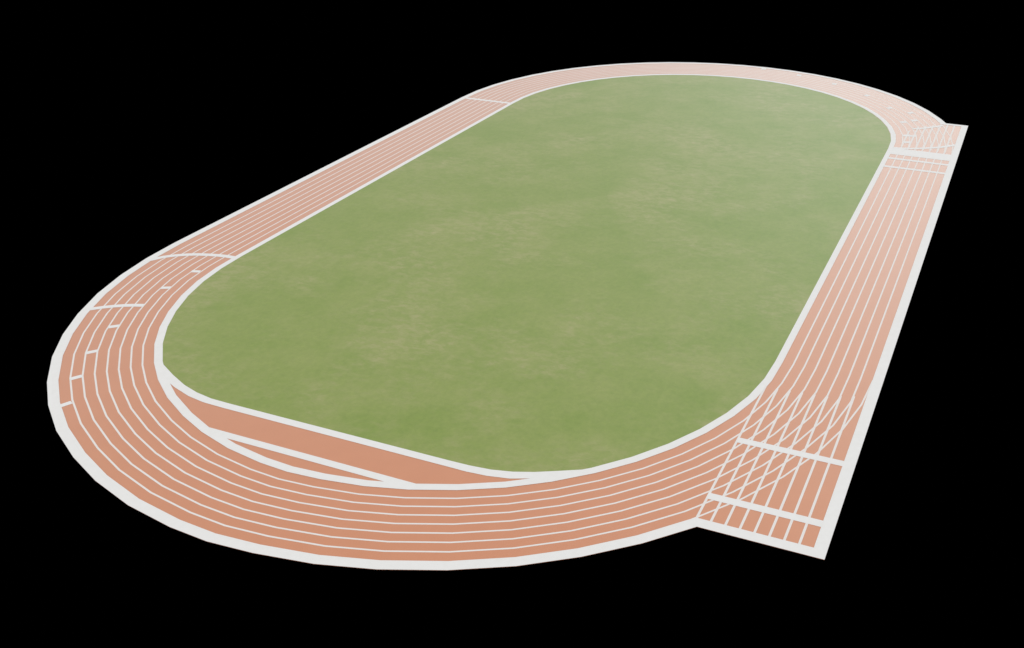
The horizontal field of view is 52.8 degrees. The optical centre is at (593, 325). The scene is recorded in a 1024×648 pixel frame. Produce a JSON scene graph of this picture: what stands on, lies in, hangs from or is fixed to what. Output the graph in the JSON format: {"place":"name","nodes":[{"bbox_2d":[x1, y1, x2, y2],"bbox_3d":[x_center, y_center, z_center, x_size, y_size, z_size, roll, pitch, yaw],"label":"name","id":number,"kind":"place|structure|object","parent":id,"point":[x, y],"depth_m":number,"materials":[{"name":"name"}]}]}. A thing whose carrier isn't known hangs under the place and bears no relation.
{"place":"outdoors","nodes":[
{"label":"outdoors","id":0,"kind":"place"},
{"bbox_2d":[47,62,967,570],"bbox_3d":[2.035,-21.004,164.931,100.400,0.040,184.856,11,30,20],"label":"running track","id":1,"kind":"structure","parent":0,"point":[769,460],"depth_m":103.73,"materials":[{"name":"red rubber"}]},
{"bbox_2d":[0,0,1023,647],"label":"sky","id":2,"kind":"structure","parent":0,"point":[129,129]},
{"bbox_2d":[163,75,890,471],"bbox_3d":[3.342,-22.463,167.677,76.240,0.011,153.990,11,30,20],"label":"grass infield","id":3,"kind":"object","parent":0,"point":[585,275],"depth_m":136.68,"materials":[{"name":"green plant"}]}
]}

